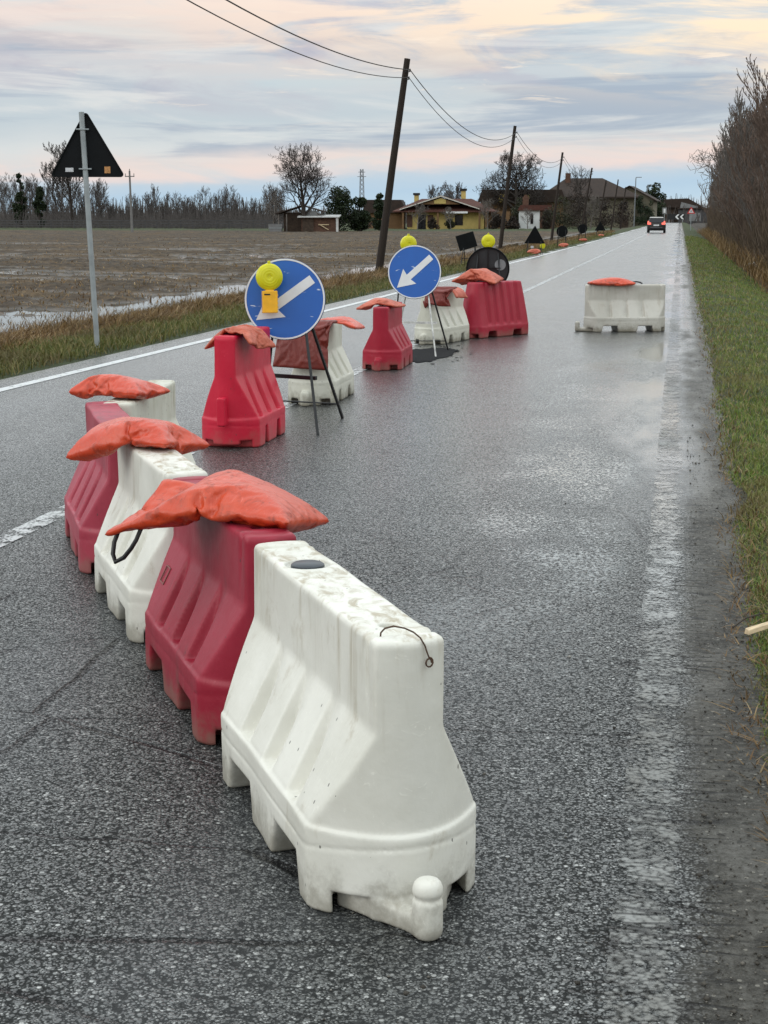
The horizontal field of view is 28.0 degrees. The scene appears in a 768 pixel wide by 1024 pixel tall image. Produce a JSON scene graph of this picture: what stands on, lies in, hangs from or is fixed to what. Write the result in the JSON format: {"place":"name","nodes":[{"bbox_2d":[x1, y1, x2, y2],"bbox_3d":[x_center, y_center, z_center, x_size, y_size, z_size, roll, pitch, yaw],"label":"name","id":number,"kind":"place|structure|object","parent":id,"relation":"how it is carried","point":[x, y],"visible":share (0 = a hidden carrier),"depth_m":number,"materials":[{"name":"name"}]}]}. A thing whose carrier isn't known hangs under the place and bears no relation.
{"place":"outdoors","nodes":[
{"label":"outdoors","id":0,"kind":"place"},
{"bbox_2d":[0,232,592,332],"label":"field water","id":1,"kind":"structure","parent":0,"point":[117,306],"depth_m":40.69,"materials":[{"name":"grey liquid"}]},
{"bbox_2d":[0,230,614,355],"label":"bank grass","id":2,"kind":"structure","parent":0,"point":[54,328],"depth_m":24.34,"materials":[{"name":"plant"}]},
{"bbox_2d":[0,222,767,1023],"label":"road","id":3,"kind":"structure","parent":0,"point":[146,876],"depth_m":5.10,"materials":[{"name":"asphalt"}]},
{"bbox_2d":[64,401,129,573],"bbox_3d":[-1.287,-0.129,7.390,0.433,0.667,1.303,-3,11,-15],"label":"traffic barrier","id":4,"kind":"object","parent":3,"relation":"on","point":[91,490],"visible":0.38,"depth_m":7.20,"materials":[{"name":"plastic"}]},
{"bbox_2d":[105,380,195,464],"bbox_3d":[-1.334,-0.325,8.412,0.433,0.667,1.303,1,11,4],"label":"traffic barrier","id":5,"kind":"object","parent":3,"relation":"on","point":[162,407],"visible":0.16,"depth_m":8.46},
{"bbox_2d":[69,374,169,399],"bbox_3d":[-1.408,-0.662,8.109,0.461,0.133,0.320,5,12,22],"label":"ballast sack","id":6,"kind":"object","parent":5,"relation":"on","point":[117,386],"visible":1,"depth_m":8.03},
{"bbox_2d":[94,444,207,642],"bbox_3d":[-0.894,0.090,6.249,0.433,0.667,1.304,-4,11,-19],"label":"traffic barrier","id":7,"kind":"object","parent":3,"relation":"on","point":[127,585],"visible":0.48,"depth_m":6.08,"materials":[{"name":"plastic"}]},
{"bbox_2d":[66,417,209,460],"bbox_3d":[-1.044,-0.308,6.457,0.549,0.188,0.351,5,12,26],"label":"ballast sack","id":8,"kind":"object","parent":7,"relation":"on","point":[107,438],"visible":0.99,"depth_m":6.35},
{"bbox_2d":[145,476,295,744],"bbox_3d":[-0.498,0.307,5.118,0.433,0.667,1.304,-4,11,-19],"label":"traffic barrier","id":9,"kind":"object","parent":3,"relation":"on","point":[199,614],"visible":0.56,"depth_m":4.92,"materials":[{"name":"plastic"}]},
{"bbox_2d":[105,469,328,563],"bbox_3d":[-0.522,0.017,4.963,0.658,0.286,0.410,4,12,21],"label":"ballast sack","id":10,"kind":"object","parent":9,"relation":"on","point":[236,496],"visible":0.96,"depth_m":4.83,"materials":[{"name":"orange fabric"}]},
{"bbox_2d":[202,326,284,447],"bbox_3d":[-1.027,-0.912,11.145,0.433,0.790,1.116,2,11,11],"label":"traffic barrier","id":11,"kind":"object","parent":3,"relation":"on","point":[244,406],"visible":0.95,"depth_m":10.80,"materials":[{"name":"plastic"}]},
{"bbox_2d":[204,324,275,348],"bbox_3d":[-1.034,-1.244,10.921,0.440,0.166,0.374,5,12,26],"label":"ballast sack","id":12,"kind":"object","parent":11,"relation":"on","point":[256,337],"visible":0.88,"depth_m":10.83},
{"bbox_2d":[245,258,343,434],"bbox_3d":[-0.690,-1.315,11.937,0.651,1.295,1.106,2,11,12],"label":"direction sign","id":13,"kind":"object","parent":3,"relation":"on","point":[285,299],"visible":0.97,"depth_m":11.66,"materials":[{"name":"metal"}]},
{"bbox_2d":[0,228,639,391],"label":"road marking","id":14,"kind":"object","parent":3,"relation":"on","point":[88,368],"visible":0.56,"depth_m":17.75,"materials":[{"name":"white paint"}]},
{"bbox_2d":[288,324,353,406],"bbox_3d":[-0.561,-1.341,13.704,0.433,0.667,1.206,2,11,10],"label":"traffic barrier","id":15,"kind":"object","parent":3,"relation":"on","point":[341,371],"visible":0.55,"depth_m":13.39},
{"bbox_2d":[273,320,337,369],"bbox_3d":[-0.674,-1.433,13.189,0.495,0.419,0.310,3,11,14],"label":"ballast sack","id":16,"kind":"object","parent":15,"relation":"on","point":[292,353],"visible":0.56,"depth_m":13.11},
{"bbox_2d":[320,316,364,329],"bbox_3d":[-0.406,-1.675,13.645,0.442,0.113,0.339,4,11,18],"label":"ballast sack","id":17,"kind":"object","parent":15,"relation":"on","point":[349,322],"visible":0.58,"depth_m":13.56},
{"bbox_2d":[0,223,667,546],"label":"road marking","id":18,"kind":"object","parent":3,"relation":"on","point":[31,525],"visible":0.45,"depth_m":8.26,"materials":[{"name":"paint"}]},
{"bbox_2d":[221,541,475,940],"bbox_3d":[-0.102,0.511,3.984,0.434,0.694,1.304,-4,11,-19],"label":"traffic barrier","id":19,"kind":"object","parent":3,"relation":"on","point":[339,758],"visible":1,"depth_m":3.60,"materials":[{"name":"white plastic"}]},
{"bbox_2d":[362,302,412,370],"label":"traffic barrier","id":20,"kind":"object","parent":3,"relation":"on","point":[388,346],"visible":0.95,"depth_m":16.26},
{"bbox_2d":[356,298,405,309],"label":"ballast sack","id":21,"kind":"object","parent":20,"relation":"on","point":[369,304],"visible":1,"depth_m":16.37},
{"bbox_2d":[414,288,468,344],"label":"traffic barrier","id":22,"kind":"object","parent":3,"relation":"on","point":[454,321],"visible":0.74,"depth_m":19.75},
{"bbox_2d":[423,286,456,307],"bbox_3d":[0.673,-2.722,19.514,0.442,0.270,0.304,4,11,18],"label":"ballast sack","id":23,"kind":"object","parent":22,"relation":"on","point":[441,294],"visible":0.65,"depth_m":19.42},
{"bbox_2d":[412,345,472,363],"bbox_3d":[0.449,-1.847,18.079,1.157,0.001,2.945,2,11,11],"label":"tar patch","id":24,"kind":"object","parent":3,"relation":"on","point":[423,355],"visible":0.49,"depth_m":18.25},
{"bbox_2d":[388,234,448,355],"bbox_3d":[0.411,-2.574,18.190,0.723,1.407,0.917,1,11,3],"label":"direction sign","id":25,"kind":"object","parent":24,"relation":"on","point":[414,270],"visible":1,"depth_m":18.04,"materials":[{"name":"metal"}]},
{"bbox_2d":[466,233,509,281],"bbox_3d":[1.483,-3.288,21.985,0.616,1.376,0.818,1,11,5],"label":"direction sign","id":26,"kind":"object","parent":3,"relation":"on","point":[488,256],"visible":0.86,"depth_m":21.82,"materials":[{"name":"metal"}]},
{"bbox_2d":[463,280,527,338],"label":"traffic barrier","id":27,"kind":"object","parent":3,"relation":"on","point":[496,310],"visible":0.93,"depth_m":20.79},
{"bbox_2d":[451,268,503,284],"bbox_3d":[1.268,-3.177,20.814,0.635,0.238,0.376,4,11,18],"label":"ballast sack","id":28,"kind":"object","parent":27,"relation":"on","point":[481,274],"visible":0.96,"depth_m":20.72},
{"bbox_2d":[322,302,767,1023],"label":"loose grit","id":29,"kind":"object","parent":3,"relation":"on","point":[706,998],"visible":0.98,"depth_m":4.04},
{"bbox_2d":[575,284,665,331],"bbox_3d":[3.354,-2.899,21.837,1.298,0.660,0.433,-1,11,-5],"label":"traffic barrier","id":30,"kind":"object","parent":3,"relation":"on","point":[630,308],"visible":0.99,"depth_m":21.71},
{"bbox_2d":[587,277,642,285],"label":"ballast sack","id":31,"kind":"object","parent":30,"relation":"on","point":[613,281],"visible":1,"depth_m":21.63,"materials":[{"name":"orange fabric"}]},
{"bbox_2d":[602,227,686,1023],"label":"road marking","id":32,"kind":"object","parent":3,"relation":"on","point":[630,917],"visible":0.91,"depth_m":4.50,"materials":[{"name":"paint"}]},
{"bbox_2d":[647,217,665,232],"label":"car","id":33,"kind":"object","parent":3,"relation":"on","point":[656,224],"visible":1,"depth_m":153.33,"materials":[{"name":"paint"}]},
{"bbox_2d":[0,222,767,618],"bbox_3d":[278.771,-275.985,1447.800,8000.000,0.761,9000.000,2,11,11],"label":"ground","id":34,"kind":"structure","parent":0,"point":[74,242],"depth_m":71.88,"materials":[{"name":"soil"}]},
{"bbox_2d":[1,182,15,218],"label":"tree","id":35,"kind":"object","parent":34,"relation":"on","point":[10,202],"visible":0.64,"depth_m":289.76,"materials":[{"name":"brown plant"}]},
{"bbox_2d":[12,172,27,227],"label":"ivy tree","id":36,"kind":"object","parent":34,"relation":"on","point":[20,207],"visible":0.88,"depth_m":260.36,"materials":[{"name":"green plant"}]},
{"bbox_2d":[18,174,38,219],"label":"tree","id":37,"kind":"object","parent":34,"relation":"on","point":[32,196],"visible":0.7,"depth_m":284.81,"materials":[{"name":"brown plant"}]},
{"bbox_2d":[32,186,46,227],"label":"ivy tree","id":38,"kind":"object","parent":34,"relation":"on","point":[38,203],"visible":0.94,"depth_m":259.81,"materials":[{"name":"green plant"}]},
{"bbox_2d":[39,163,60,221],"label":"tree","id":39,"kind":"object","parent":34,"relation":"on","point":[52,192],"visible":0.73,"depth_m":263.54,"materials":[{"name":"brown plant"}]},
{"bbox_2d":[47,177,72,219],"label":"tree","id":40,"kind":"object","parent":34,"relation":"on","point":[62,195],"visible":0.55,"depth_m":283.70,"materials":[{"name":"brown plant"}]},
{"bbox_2d":[41,140,89,226],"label":"tree","id":41,"kind":"object","parent":34,"relation":"on","point":[68,182],"visible":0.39,"depth_m":257.93,"materials":[{"name":"brown plant"}]},
{"bbox_2d":[61,185,83,219],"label":"tree","id":42,"kind":"object","parent":34,"relation":"on","point":[74,206],"visible":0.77,"depth_m":264.66,"materials":[{"name":"brown plant"}]},
{"bbox_2d":[52,112,122,347],"bbox_3d":[-3.546,-3.314,18.535,0.848,2.922,0.077,-1,11,-3],"label":"warning sign","id":43,"kind":"object","parent":34,"relation":"on","point":[86,154],"visible":0.98,"depth_m":18.40,"materials":[{"name":"metal"}]},
{"bbox_2d":[90,178,104,227],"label":"tree","id":44,"kind":"object","parent":34,"relation":"on","point":[95,193],"visible":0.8,"depth_m":264.48,"materials":[{"name":"brown plant"}]},
{"bbox_2d":[89,185,105,227],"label":"tree","id":45,"kind":"object","parent":34,"relation":"on","point":[91,198],"visible":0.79,"depth_m":258.68,"materials":[{"name":"brown plant"}]},
{"bbox_2d":[89,180,108,222],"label":"tree","id":46,"kind":"object","parent":34,"relation":"on","point":[103,191],"visible":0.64,"depth_m":267.23,"materials":[{"name":"brown plant"}]},
{"bbox_2d":[125,169,134,231],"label":"power pole","id":47,"kind":"object","parent":34,"relation":"on","point":[131,213],"visible":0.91,"depth_m":197.05,"materials":[{"name":"concrete"}]},
{"bbox_2d":[0,220,283,228],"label":"rail fence","id":48,"kind":"object","parent":34,"relation":"on","point":[156,225],"visible":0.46,"depth_m":247.26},
{"bbox_2d":[0,206,298,228],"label":"wood undergrowth","id":49,"kind":"object","parent":34,"relation":"on","point":[241,216],"visible":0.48,"depth_m":259.33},
{"bbox_2d":[150,183,162,222],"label":"tree","id":50,"kind":"object","parent":34,"relation":"on","point":[154,194],"visible":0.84,"depth_m":277.37,"materials":[{"name":"brown plant"}]},
{"bbox_2d":[198,186,217,219],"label":"tree","id":51,"kind":"object","parent":34,"relation":"on","point":[209,203],"visible":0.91,"depth_m":267.98,"materials":[{"name":"brown plant"}]},
{"bbox_2d":[215,186,228,219],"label":"tree","id":52,"kind":"object","parent":34,"relation":"on","point":[224,201],"visible":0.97,"depth_m":255.13,"materials":[{"name":"brown plant"}]},
{"bbox_2d":[261,188,287,223],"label":"bare tree","id":53,"kind":"object","parent":34,"relation":"on","point":[275,207],"visible":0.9,"depth_m":209.99,"materials":[{"name":"brown plant"}]},
{"bbox_2d":[0,236,560,330],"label":"field stubble","id":54,"kind":"object","parent":34,"relation":"on","point":[80,282],"visible":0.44,"depth_m":52.91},
{"bbox_2d":[275,205,326,231],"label":"wooden shed","id":55,"kind":"structure","parent":34,"relation":"on","point":[292,221],"depth_m":207.94,"materials":[{"name":"brown wood"}]},
{"bbox_2d":[268,142,340,215],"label":"bare tree","id":56,"kind":"object","parent":34,"relation":"on","point":[305,180],"visible":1,"depth_m":204.94,"materials":[{"name":"brown plant"}]},
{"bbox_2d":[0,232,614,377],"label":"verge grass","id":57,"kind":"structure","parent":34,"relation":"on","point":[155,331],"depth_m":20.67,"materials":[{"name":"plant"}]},
{"bbox_2d":[297,215,340,231],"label":"lean to shed","id":58,"kind":"object","parent":34,"relation":"on","point":[322,223],"visible":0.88,"depth_m":205.73,"materials":[{"name":"red brick"}]},
{"bbox_2d":[302,219,313,230],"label":"plank door","id":59,"kind":"structure","parent":58,"relation":"in","point":[307,224],"depth_m":205.69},
{"bbox_2d":[323,186,359,230],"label":"evergreen tree","id":60,"kind":"object","parent":34,"relation":"on","point":[340,207],"visible":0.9,"depth_m":212.07,"materials":[{"name":"green plant"}]},
{"bbox_2d":[0,193,708,223],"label":"distant wood","id":61,"kind":"object","parent":34,"relation":"on","point":[324,209],"visible":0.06,"depth_m":465.94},
{"bbox_2d":[349,196,372,230],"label":"evergreen tree","id":62,"kind":"object","parent":34,"relation":"on","point":[362,223],"visible":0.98,"depth_m":214.08,"materials":[{"name":"green plant"}]},
{"bbox_2d":[371,192,383,230],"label":"evergreen tree","id":63,"kind":"object","parent":34,"relation":"on","point":[378,212],"visible":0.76,"depth_m":225.30,"materials":[{"name":"green plant"}]},
{"bbox_2d":[375,58,410,270],"bbox_3d":[0.255,-10.969,50.004,1.244,7.281,0.281,2,11,8],"label":"utility pole","id":64,"kind":"object","parent":34,"relation":"on","point":[389,192],"visible":0.91,"depth_m":49.91,"materials":[{"name":"brown wood"}]},
{"bbox_2d":[187,0,409,77],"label":"overhead cable","id":65,"kind":"object","parent":64,"relation":"attached to","point":[299,37],"visible":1,"depth_m":33.41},
{"bbox_2d":[410,71,516,146],"bbox_3d":[4.230,-17.318,69.066,0.058,1.621,40.807,2,11,9],"label":"overhead cable","id":66,"kind":"object","parent":64,"relation":"attached to","point":[450,116],"visible":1,"depth_m":58.48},
{"bbox_2d":[409,202,429,228],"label":"bare tree","id":67,"kind":"object","parent":34,"relation":"on","point":[420,209],"visible":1,"depth_m":243.13,"materials":[{"name":"grey plant"}]},
{"bbox_2d":[363,189,509,228],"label":"yellow house","id":68,"kind":"structure","parent":34,"relation":"on","point":[468,215],"depth_m":248.28,"materials":[{"name":"paint"}]},
{"bbox_2d":[443,181,465,198],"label":"bare tree","id":69,"kind":"object","parent":34,"relation":"on","point":[458,193],"visible":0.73,"depth_m":283.27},
{"bbox_2d":[455,231,476,264],"bbox_3d":[2.651,-8.351,48.952,0.712,1.159,0.593,4,11,18],"label":"direction sign","id":70,"kind":"object","parent":34,"relation":"on","point":[465,241],"visible":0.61,"depth_m":48.80,"materials":[{"name":"metal"}]},
{"bbox_2d":[475,198,499,228],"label":"bare tree","id":71,"kind":"object","parent":34,"relation":"on","point":[487,207],"visible":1,"depth_m":241.09,"materials":[{"name":"brown plant"}]},
{"bbox_2d":[488,214,508,228],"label":"garden bush","id":72,"kind":"object","parent":34,"relation":"on","point":[495,223],"visible":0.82,"depth_m":242.59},
{"bbox_2d":[498,126,516,248],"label":"utility pole","id":73,"kind":"object","parent":34,"relation":"on","point":[502,228],"visible":0.91,"depth_m":89.38,"materials":[{"name":"brown wood"}]},
{"bbox_2d":[474,150,551,209],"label":"bare tree","id":74,"kind":"object","parent":34,"relation":"on","point":[522,188],"visible":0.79,"depth_m":276.13,"materials":[{"name":"brown plant"}]},
{"bbox_2d":[478,190,565,226],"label":"house","id":75,"kind":"structure","parent":34,"relation":"on","point":[550,195],"depth_m":279.11,"materials":[{"name":"brown tile"}]},
{"bbox_2d":[517,195,551,228],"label":"house","id":76,"kind":"structure","parent":34,"relation":"on","point":[536,218],"depth_m":251.34,"materials":[{"name":"paint"}]},
{"bbox_2d":[525,226,544,253],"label":"warning sign","id":77,"kind":"object","parent":34,"relation":"on","point":[534,237],"visible":0.98,"depth_m":66.41,"materials":[{"name":"metal"}]},
{"bbox_2d":[539,208,552,228],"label":"garden bush","id":78,"kind":"object","parent":34,"relation":"on","point":[545,224],"visible":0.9,"depth_m":247.69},
{"bbox_2d":[550,152,563,240],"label":"utility pole","id":79,"kind":"object","parent":34,"relation":"on","point":[556,200],"visible":0.91,"depth_m":126.55,"materials":[{"name":"brown wood"}]},
{"bbox_2d":[540,195,577,228],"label":"garden bush","id":80,"kind":"object","parent":34,"relation":"on","point":[560,222],"visible":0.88,"depth_m":245.84,"materials":[{"name":"green plant"}]},
{"bbox_2d":[561,190,590,227],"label":"garden bush","id":81,"kind":"object","parent":34,"relation":"on","point":[574,207],"visible":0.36,"depth_m":255.36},
{"bbox_2d":[565,166,591,224],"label":"bare tree","id":82,"kind":"object","parent":34,"relation":"on","point":[581,183],"visible":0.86,"depth_m":265.98,"materials":[{"name":"brown plant"}]},
{"bbox_2d":[565,188,596,228],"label":"garden bush","id":83,"kind":"object","parent":34,"relation":"on","point":[580,209],"visible":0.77,"depth_m":245.39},
{"bbox_2d":[549,173,640,227],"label":"farmhouse","id":84,"kind":"object","parent":34,"relation":"on","point":[597,186],"visible":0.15,"depth_m":284.61,"materials":[{"name":"brown tile"}]},
{"bbox_2d":[581,195,608,228],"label":"bare tree","id":85,"kind":"object","parent":34,"relation":"on","point":[593,201],"visible":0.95,"depth_m":240.94,"materials":[{"name":"brown plant"}]},
{"bbox_2d":[593,197,618,228],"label":"garden bush","id":86,"kind":"object","parent":34,"relation":"on","point":[605,221],"visible":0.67,"depth_m":242.94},
{"bbox_2d":[613,200,633,227],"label":"garden bush","id":87,"kind":"object","parent":34,"relation":"on","point":[619,211],"visible":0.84,"depth_m":253.86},
{"bbox_2d":[633,195,647,224],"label":"garden bush","id":88,"kind":"object","parent":34,"relation":"on","point":[639,201],"visible":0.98,"depth_m":278.93,"materials":[{"name":"green plant"}]},
{"bbox_2d":[626,186,660,225],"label":"farmhouse","id":89,"kind":"object","parent":34,"relation":"on","point":[647,197],"visible":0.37,"depth_m":290.32,"materials":[{"name":"paint"}]},
{"bbox_2d":[646,182,666,217],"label":"evergreen tree","id":90,"kind":"object","parent":34,"relation":"on","point":[654,192],"visible":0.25,"depth_m":317.94,"materials":[{"name":"green plant"}]},
{"bbox_2d":[660,198,703,221],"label":"end building","id":91,"kind":"structure","parent":34,"relation":"on","point":[681,203],"depth_m":428.89,"materials":[{"name":"brown tile"}]},
{"bbox_2d":[677,208,707,223],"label":"end shed","id":92,"kind":"structure","parent":34,"relation":"on","point":[691,217],"depth_m":424.77,"materials":[{"name":"grey tile"}]},
{"bbox_2d":[697,142,722,223],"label":"hedge tree","id":93,"kind":"object","parent":34,"relation":"on","point":[709,162],"visible":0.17,"depth_m":132.13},
{"bbox_2d":[688,115,752,228],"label":"hedge tree","id":94,"kind":"object","parent":34,"relation":"on","point":[698,159],"visible":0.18,"depth_m":99.72,"materials":[{"name":"brown plant"}]},
{"bbox_2d":[713,129,735,224],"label":"hedge tree","id":95,"kind":"object","parent":34,"relation":"on","point":[725,159],"visible":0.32,"depth_m":94.72,"materials":[{"name":"brown plant"}]},
{"bbox_2d":[710,112,741,231],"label":"hedge tree","id":96,"kind":"object","parent":34,"relation":"on","point":[730,182],"visible":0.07,"depth_m":83.46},
{"bbox_2d":[713,139,739,224],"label":"hedge tree","id":97,"kind":"object","parent":34,"relation":"on","point":[730,161],"visible":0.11,"depth_m":90.14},
{"bbox_2d":[696,226,767,292],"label":"ditch weeds","id":98,"kind":"object","parent":34,"relation":"on","point":[753,270],"visible":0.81,"depth_m":62.52,"materials":[{"name":"brown plant"}]},
{"bbox_2d":[703,163,767,272],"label":"hedge brush","id":99,"kind":"object","parent":34,"relation":"on","point":[724,227],"visible":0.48,"depth_m":71.09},
{"bbox_2d":[711,109,759,240],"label":"hedge tree","id":100,"kind":"object","parent":34,"relation":"on","point":[730,204],"visible":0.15,"depth_m":76.18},
{"bbox_2d":[716,105,763,238],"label":"hedge tree","id":101,"kind":"object","parent":34,"relation":"on","point":[731,147],"visible":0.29,"depth_m":72.44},
{"bbox_2d":[724,97,766,230],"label":"hedge tree","id":102,"kind":"object","parent":34,"relation":"on","point":[742,166],"visible":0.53,"depth_m":69.75,"materials":[{"name":"brown plant"}]},
{"bbox_2d":[729,86,761,212],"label":"hedge tree","id":103,"kind":"object","parent":34,"relation":"on","point":[738,101],"visible":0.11,"depth_m":79.17,"materials":[{"name":"brown plant"}]},
{"bbox_2d":[732,87,767,237],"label":"hedge tree","id":104,"kind":"object","parent":34,"relation":"on","point":[759,133],"visible":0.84,"depth_m":60.53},
{"bbox_2d":[734,102,767,224],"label":"hedge tree","id":105,"kind":"object","parent":34,"relation":"on","point":[745,175],"visible":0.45,"depth_m":65.29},
{"bbox_2d":[737,55,766,148],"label":"hedge tree","id":106,"kind":"object","parent":34,"relation":"on","point":[754,76],"visible":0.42,"depth_m":72.09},
{"bbox_2d":[743,83,767,153],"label":"hedge tree","id":107,"kind":"object","parent":34,"relation":"on","point":[759,123],"visible":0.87,"depth_m":50.62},
{"bbox_2d":[0,0,767,214],"label":"sky","id":108,"kind":"structure","parent":0,"point":[185,99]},
{"bbox_2d":[684,235,767,764],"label":"verge grass","id":109,"kind":"structure","parent":0,"point":[757,532],"depth_m":13.93,"materials":[{"name":"plant"}]},
{"bbox_2d":[685,245,767,998],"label":"dead grass","id":110,"kind":"structure","parent":0,"point":[731,575],"depth_m":7.36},
{"bbox_2d":[744,622,767,634],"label":"wood splinter","id":111,"kind":"object","parent":110,"relation":"on","point":[756,628],"visible":1,"depth_m":5.79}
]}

